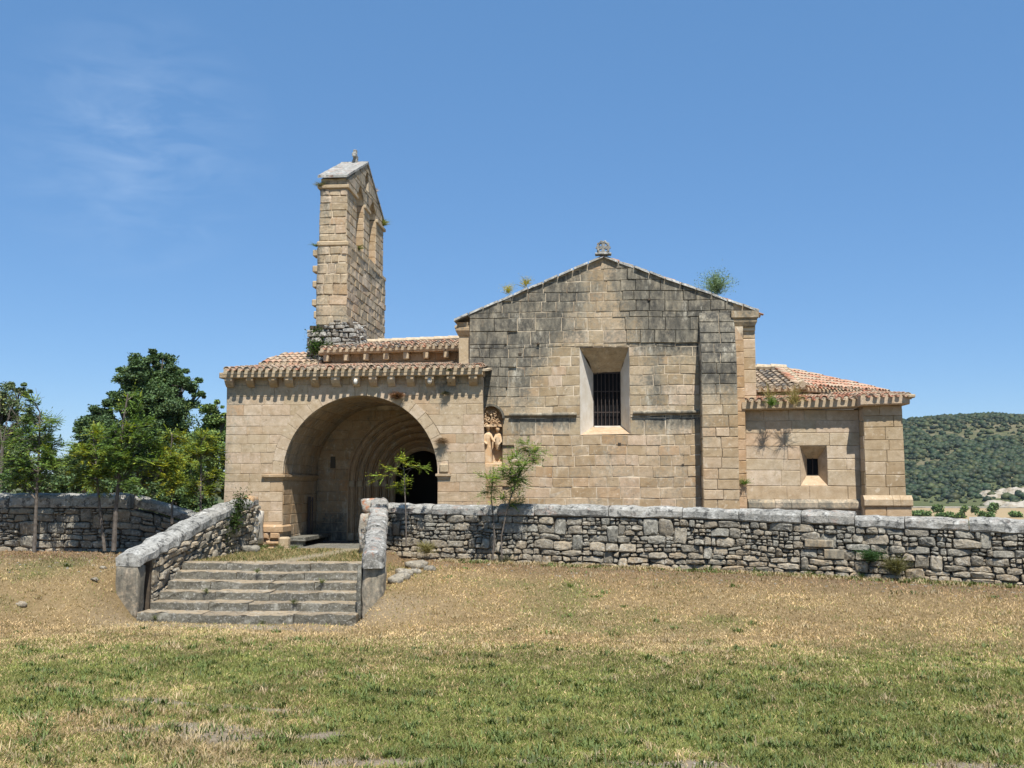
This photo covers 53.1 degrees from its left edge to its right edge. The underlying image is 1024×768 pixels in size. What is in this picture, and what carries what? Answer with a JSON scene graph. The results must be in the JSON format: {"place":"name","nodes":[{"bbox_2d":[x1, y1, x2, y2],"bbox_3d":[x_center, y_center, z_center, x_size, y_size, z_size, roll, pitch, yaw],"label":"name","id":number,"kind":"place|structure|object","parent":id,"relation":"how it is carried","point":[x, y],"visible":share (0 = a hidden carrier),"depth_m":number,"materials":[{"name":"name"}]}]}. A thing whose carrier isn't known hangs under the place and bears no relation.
{"place":"outdoors","nodes":[
{"label":"outdoors","id":0,"kind":"place"},
{"bbox_2d":[193,547,361,561],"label":"landing ground","id":1,"kind":"structure","parent":0,"point":[317,555],"depth_m":21.51,"materials":[{"name":"beige plant"}]},
{"bbox_2d":[210,550,217,557],"bbox_3d":[-6.233,3.487,20.933,0.413,0.219,0.256,0,-6,5],"label":"loose stone","id":2,"kind":"object","parent":1,"relation":"on","point":[214,553],"visible":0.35,"depth_m":20.87,"materials":[{"name":"grey stone"}]},
{"bbox_2d":[240,545,259,551],"bbox_3d":[-5.752,3.643,22.482,0.423,0.213,0.261,0,-6,5],"label":"loose stone","id":3,"kind":"object","parent":1,"relation":"on","point":[249,548],"visible":0.73,"depth_m":22.38,"materials":[{"name":"grey stone"}]},
{"bbox_2d":[0,505,1023,767],"bbox_3d":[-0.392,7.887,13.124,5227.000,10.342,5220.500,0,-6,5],"label":"ground","id":4,"kind":"structure","parent":0,"point":[122,613],"depth_m":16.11,"materials":[{"name":"plant"}]},
{"bbox_2d":[16,601,27,607],"bbox_3d":[-7.967,3.590,16.623,0.210,0.130,0.132,0,-6,5],"label":"loose stone","id":5,"kind":"object","parent":4,"relation":"on","point":[23,604],"visible":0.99,"depth_m":16.59,"materials":[{"name":"grey stone"}]},
{"bbox_2d":[0,388,61,489],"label":"dead branches","id":6,"kind":"object","parent":4,"relation":"on","point":[2,442],"visible":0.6,"depth_m":35.51,"materials":[{"name":"plant"}]},
{"bbox_2d":[0,381,71,492],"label":"oak tree","id":7,"kind":"object","parent":4,"relation":"on","point":[9,386],"visible":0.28,"depth_m":37.55,"materials":[{"name":"green plant"}]},
{"bbox_2d":[0,470,72,492],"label":"bush","id":8,"kind":"object","parent":4,"relation":"on","point":[58,488],"visible":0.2,"depth_m":30.90,"materials":[{"name":"green plant"}]},
{"bbox_2d":[0,390,76,551],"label":"sapling","id":9,"kind":"object","parent":4,"relation":"on","point":[46,448],"visible":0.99,"depth_m":21.55,"materials":[{"name":"green plant"}]},
{"bbox_2d":[50,419,124,550],"bbox_3d":[-8.846,2.071,21.297,1.400,2.790,1.284,0,-6,5],"label":"sapling","id":10,"kind":"object","parent":4,"relation":"on","point":[88,453],"visible":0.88,"depth_m":21.32,"materials":[{"name":"green plant"}]},
{"bbox_2d":[44,404,140,492],"bbox_3d":[-15.804,3.102,38.343,3.597,4.797,2.752,0,-6,5],"label":"oak tree","id":11,"kind":"object","parent":4,"relation":"on","point":[103,416],"visible":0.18,"depth_m":38.46,"materials":[{"name":"green plant"}]},
{"bbox_2d":[0,492,197,551],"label":"dry stone wall","id":12,"kind":"structure","parent":4,"relation":"on","point":[68,521],"depth_m":21.88,"materials":[{"name":"grey stone"}]},
{"bbox_2d":[51,469,155,512],"bbox_3d":[-12.155,3.619,30.956,2.864,2.116,1.992,0,-6,5],"label":"bush","id":13,"kind":"object","parent":4,"relation":"on","point":[74,488],"visible":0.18,"depth_m":30.55,"materials":[{"name":"green plant"}]},
{"bbox_2d":[91,382,167,550],"bbox_3d":[-7.917,1.674,21.164,1.576,3.506,1.549,0,-6,5],"label":"sapling","id":14,"kind":"object","parent":4,"relation":"on","point":[123,458],"visible":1,"depth_m":21.07,"materials":[{"name":"green plant"}]},
{"bbox_2d":[101,348,206,508],"bbox_3d":[-13.562,2.074,39.379,4.519,7.031,3.442,0,-6,5],"label":"oak tree","id":15,"kind":"object","parent":4,"relation":"on","point":[168,405],"visible":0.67,"depth_m":38.88,"materials":[{"name":"green plant"}]},
{"bbox_2d":[136,423,197,523],"bbox_3d":[-7.165,1.839,21.554,1.209,2.194,1.312,0,-6,5],"label":"sapling","id":16,"kind":"object","parent":4,"relation":"on","point":[173,458],"visible":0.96,"depth_m":21.41,"materials":[{"name":"green plant"}]},
{"bbox_2d":[134,481,218,519],"bbox_3d":[-10.022,3.757,30.677,2.508,1.776,1.867,0,-6,5],"label":"bush","id":17,"kind":"object","parent":4,"relation":"on","point":[164,497],"visible":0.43,"depth_m":30.55,"materials":[{"name":"green plant"}]},
{"bbox_2d":[115,495,263,618],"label":"stair side wall","id":18,"kind":"structure","parent":4,"relation":"on","point":[147,568],"depth_m":19.31,"materials":[{"name":"stone"}]},
{"bbox_2d":[223,525,231,550],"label":"ivy","id":19,"kind":"object","parent":18,"relation":"attached to","point":[226,535],"visible":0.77,"depth_m":21.61,"materials":[{"name":"green plant"}]},
{"bbox_2d":[226,483,252,534],"bbox_3d":[-6.042,2.730,22.108,0.664,1.191,0.922,-2,-6,20],"label":"ivy","id":20,"kind":"object","parent":18,"relation":"attached to","point":[240,501],"visible":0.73,"depth_m":22.22,"materials":[{"name":"green plant"}]},
{"bbox_2d":[162,399,225,499],"bbox_3d":[-10.286,2.758,34.029,2.811,4.505,2.219,0,-6,5],"label":"oak tree","id":21,"kind":"object","parent":4,"relation":"on","point":[215,421],"visible":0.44,"depth_m":33.70,"materials":[{"name":"green plant"}]},
{"bbox_2d":[177,427,228,510],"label":"sapling","id":22,"kind":"object","parent":4,"relation":"on","point":[203,448],"visible":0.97,"depth_m":22.86,"materials":[{"name":"green plant"}]},
{"bbox_2d":[137,561,361,625],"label":"stone staircase","id":23,"kind":"structure","parent":4,"relation":"on","point":[241,592],"depth_m":18.19,"materials":[{"name":"grey stone"}]},
{"bbox_2d":[356,497,388,622],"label":"stair side wall","id":24,"kind":"structure","parent":4,"relation":"on","point":[371,569],"depth_m":17.60,"materials":[{"name":"stone"}]},
{"bbox_2d":[387,575,402,583],"bbox_3d":[-2.056,3.467,18.064,0.282,0.177,0.179,0,-6,5],"label":"fallen stone","id":25,"kind":"object","parent":4,"relation":"on","point":[393,579],"visible":0.91,"depth_m":18.00,"materials":[{"name":"grey stone"}]},
{"bbox_2d":[367,451,431,545],"bbox_3d":[-2.320,2.360,21.427,1.165,2.071,1.148,5,-7,-41],"label":"sapling","id":26,"kind":"object","parent":4,"relation":"on","point":[404,481],"visible":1,"depth_m":21.58,"materials":[{"name":"green plant"}]},
{"bbox_2d":[394,572,410,579],"bbox_3d":[-1.972,3.442,18.260,0.318,0.160,0.208,0,-6,5],"label":"fallen stone","id":27,"kind":"object","parent":4,"relation":"on","point":[404,575],"visible":0.66,"depth_m":18.20,"materials":[{"name":"grey stone"}]},
{"bbox_2d":[398,569,413,575],"bbox_3d":[-1.928,3.434,18.572,0.309,0.162,0.190,0,-6,5],"label":"fallen stone","id":28,"kind":"object","parent":4,"relation":"on","point":[409,571],"visible":0.61,"depth_m":18.50,"materials":[{"name":"grey stone"}]},
{"bbox_2d":[410,569,420,573],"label":"fallen stone","id":29,"kind":"object","parent":4,"relation":"on","point":[416,571],"visible":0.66,"depth_m":18.70,"materials":[{"name":"grey stone"}]},
{"bbox_2d":[404,560,428,568],"bbox_3d":[-1.824,3.463,19.560,0.452,0.216,0.292,0,-6,5],"label":"fallen stone","id":30,"kind":"object","parent":4,"relation":"on","point":[418,564],"visible":0.76,"depth_m":19.46,"materials":[{"name":"grey stone"}]},
{"bbox_2d":[424,565,435,570],"bbox_3d":[-1.535,3.458,19.138,0.238,0.134,0.148,0,-6,5],"label":"fallen stone","id":31,"kind":"object","parent":4,"relation":"on","point":[429,567],"visible":0.8,"depth_m":19.07,"materials":[{"name":"grey stone"}]},
{"bbox_2d":[496,552,514,562],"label":"wall weed","id":32,"kind":"object","parent":4,"relation":"on","point":[506,559],"depth_m":21.18,"materials":[{"name":"green plant"}]},
{"bbox_2d":[470,436,552,559],"bbox_3d":[-0.026,2.387,21.183,1.421,2.634,1.428,-5,-8,45],"label":"sapling","id":33,"kind":"object","parent":4,"relation":"on","point":[515,477],"visible":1,"depth_m":21.21,"materials":[{"name":"green plant"}]},
{"bbox_2d":[1,552,1022,767],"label":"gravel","id":34,"kind":"structure","parent":4,"relation":"on","point":[511,570],"depth_m":16.67,"materials":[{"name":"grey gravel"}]},
{"bbox_2d":[219,149,915,548],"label":"church","id":35,"kind":"structure","parent":4,"relation":"on","point":[605,377],"depth_m":24.73,"materials":[{"name":"stone"}]},
{"bbox_2d":[303,324,331,357],"bbox_3d":[-5.222,-1.198,27.832,1.027,1.022,0.611,0,-6,5],"label":"ivy","id":36,"kind":"object","parent":35,"relation":"attached to","point":[316,347],"visible":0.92,"depth_m":27.78,"materials":[{"name":"green plant"}]},
{"bbox_2d":[311,179,328,186],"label":"ledge plant","id":37,"kind":"object","parent":35,"relation":"on","point":[319,184],"visible":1,"depth_m":28.60,"materials":[{"name":"green plant"}]},
{"bbox_2d":[382,219,390,225],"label":"ledge plant","id":38,"kind":"object","parent":35,"relation":"on","point":[384,222],"visible":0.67,"depth_m":33.36,"materials":[{"name":"green plant"}]},
{"bbox_2d":[388,390,405,399],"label":"dry tuft","id":39,"kind":"object","parent":35,"relation":"on","point":[396,395],"visible":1,"depth_m":24.18,"materials":[{"name":"brown plant"}]},
{"bbox_2d":[433,436,450,443],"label":"dry tuft","id":40,"kind":"object","parent":35,"relation":"on","point":[441,440],"visible":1,"depth_m":24.04,"materials":[{"name":"brown plant"}]},
{"bbox_2d":[499,282,514,294],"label":"yellow plant","id":41,"kind":"object","parent":35,"relation":"on","point":[507,289],"visible":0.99,"depth_m":25.51,"materials":[{"name":"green plant"}]},
{"bbox_2d":[516,273,534,287],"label":"yellow plant","id":42,"kind":"object","parent":35,"relation":"on","point":[525,282],"visible":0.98,"depth_m":25.50,"materials":[{"name":"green plant"}]},
{"bbox_2d":[580,347,630,434],"bbox_3d":[2.283,0.202,25.160,1.210,2.130,0.752,0,-6,5],"label":"window","id":43,"kind":"structure","parent":35,"relation":"in","point":[604,386],"depth_m":25.28,"materials":[{"name":"stone"}]},
{"bbox_2d":[694,267,738,294],"bbox_3d":[4.981,-2.571,25.167,1.232,0.886,1.175,0,-6,5],"label":"fennel plant","id":44,"kind":"object","parent":35,"relation":"on","point":[716,286],"visible":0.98,"depth_m":25.03,"materials":[{"name":"green plant"}]},
{"bbox_2d":[739,478,753,484],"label":"wall plant","id":45,"kind":"object","parent":35,"relation":"attached to","point":[745,482],"depth_m":24.10,"materials":[{"name":"green plant"}]},
{"bbox_2d":[752,378,779,398],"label":"grass stalks","id":46,"kind":"object","parent":35,"relation":"on","point":[768,393],"depth_m":24.11,"materials":[{"name":"plant"}]},
{"bbox_2d":[761,392,779,407],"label":"fern","id":47,"kind":"object","parent":35,"relation":"on","point":[771,403],"visible":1,"depth_m":24.03,"materials":[{"name":"green plant"}]},
{"bbox_2d":[776,383,810,406],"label":"grass stalks","id":48,"kind":"object","parent":35,"relation":"on","point":[794,400],"depth_m":23.96,"materials":[{"name":"beige plant"}]},
{"bbox_2d":[800,446,827,485],"bbox_3d":[7.183,1.966,24.547,0.630,0.940,0.462,0,-6,5],"label":"small window","id":49,"kind":"structure","parent":35,"relation":"in","point":[813,466],"depth_m":24.51,"materials":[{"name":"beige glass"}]},
{"bbox_2d":[386,503,1023,586],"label":"dry stone wall","id":50,"kind":"structure","parent":4,"relation":"on","point":[981,549],"depth_m":20.11,"materials":[{"name":"stone"}]},
{"bbox_2d":[412,536,436,555],"bbox_3d":[-1.837,3.419,21.586,0.590,0.409,0.578,4,-7,-35],"label":"wall weed","id":51,"kind":"object","parent":50,"relation":"attached to","point":[425,548],"depth_m":21.54,"materials":[{"name":"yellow plant"}]},
{"bbox_2d":[850,546,886,564],"bbox_3d":[6.568,3.118,18.807,0.651,0.382,0.667,0,-6,5],"label":"wall weed","id":52,"kind":"object","parent":50,"relation":"attached to","point":[869,555],"depth_m":18.75,"materials":[{"name":"green plant"}]},
{"bbox_2d":[877,553,913,575],"bbox_3d":[6.955,3.268,18.541,0.704,0.483,0.733,1,-6,-6],"label":"wall weed","id":53,"kind":"object","parent":50,"relation":"attached to","point":[893,566],"depth_m":18.50,"materials":[{"name":"green plant"}]},
{"bbox_2d":[0,0,1023,473],"label":"sky","id":54,"kind":"structure","parent":0,"point":[856,167],"materials":[{"name":"blue"}]},
{"bbox_2d":[10,419,1023,504],"bbox_3d":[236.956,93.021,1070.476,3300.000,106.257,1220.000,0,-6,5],"label":"hill","id":55,"kind":"structure","parent":0,"point":[920,462],"depth_m":741.15,"materials":[{"name":"green plant"}]},
{"bbox_2d":[30,411,1023,505],"bbox_3d":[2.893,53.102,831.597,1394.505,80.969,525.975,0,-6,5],"label":"hillside scrub","id":56,"kind":"object","parent":55,"relation":"on","point":[986,458],"visible":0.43,"depth_m":713.23,"materials":[{"name":"green plant"}]},
{"bbox_2d":[979,487,1023,497],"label":"rock outcrop","id":57,"kind":"object","parent":55,"relation":"on","point":[999,492],"visible":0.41,"depth_m":604.48,"materials":[{"name":"grey stone"}]},
{"bbox_2d":[983,500,1023,506],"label":"rock outcrop","id":58,"kind":"object","parent":55,"relation":"on","point":[1009,504],"visible":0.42,"depth_m":527.13,"materials":[{"name":"grey stone"}]},
{"bbox_2d":[912,508,1023,520],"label":"field","id":59,"kind":"structure","parent":0,"point":[1002,512],"depth_m":429.60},
{"bbox_2d":[914,510,932,515],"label":"field shrub","id":60,"kind":"object","parent":59,"relation":"on","point":[922,513],"visible":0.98,"depth_m":365.91,"materials":[{"name":"green plant"}]},
{"bbox_2d":[930,504,944,512],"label":"field tree","id":61,"kind":"object","parent":59,"relation":"on","point":[937,508],"visible":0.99,"depth_m":370.36,"materials":[{"name":"green plant"}]},
{"bbox_2d":[934,511,947,516],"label":"field shrub","id":62,"kind":"object","parent":59,"relation":"on","point":[941,514],"visible":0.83,"depth_m":357.68,"materials":[{"name":"green plant"}]},
{"bbox_2d":[945,511,966,517],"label":"field shrub","id":63,"kind":"object","parent":59,"relation":"on","point":[950,514],"visible":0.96,"depth_m":345.75,"materials":[{"name":"green plant"}]},
{"bbox_2d":[959,505,969,514],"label":"field tree","id":64,"kind":"object","parent":59,"relation":"on","point":[964,508],"visible":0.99,"depth_m":379.45,"materials":[{"name":"green plant"}]},
{"bbox_2d":[970,505,979,512],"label":"field tree","id":65,"kind":"object","parent":59,"relation":"on","point":[974,509],"visible":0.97,"depth_m":379.28,"materials":[{"name":"green plant"}]},
{"bbox_2d":[975,510,995,516],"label":"field shrub","id":66,"kind":"object","parent":59,"relation":"on","point":[982,513],"visible":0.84,"depth_m":354.67,"materials":[{"name":"green plant"}]},
{"bbox_2d":[985,502,1000,513],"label":"field tree","id":67,"kind":"object","parent":59,"relation":"on","point":[993,506],"visible":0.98,"depth_m":364.14,"materials":[{"name":"green plant"}]},
{"bbox_2d":[1007,510,1023,517],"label":"field shrub","id":68,"kind":"object","parent":59,"relation":"on","point":[1012,513],"visible":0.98,"depth_m":353.67,"materials":[{"name":"green plant"}]},
{"bbox_2d":[912,506,1023,507],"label":"track","id":69,"kind":"structure","parent":0,"point":[958,507],"depth_m":491.16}
]}

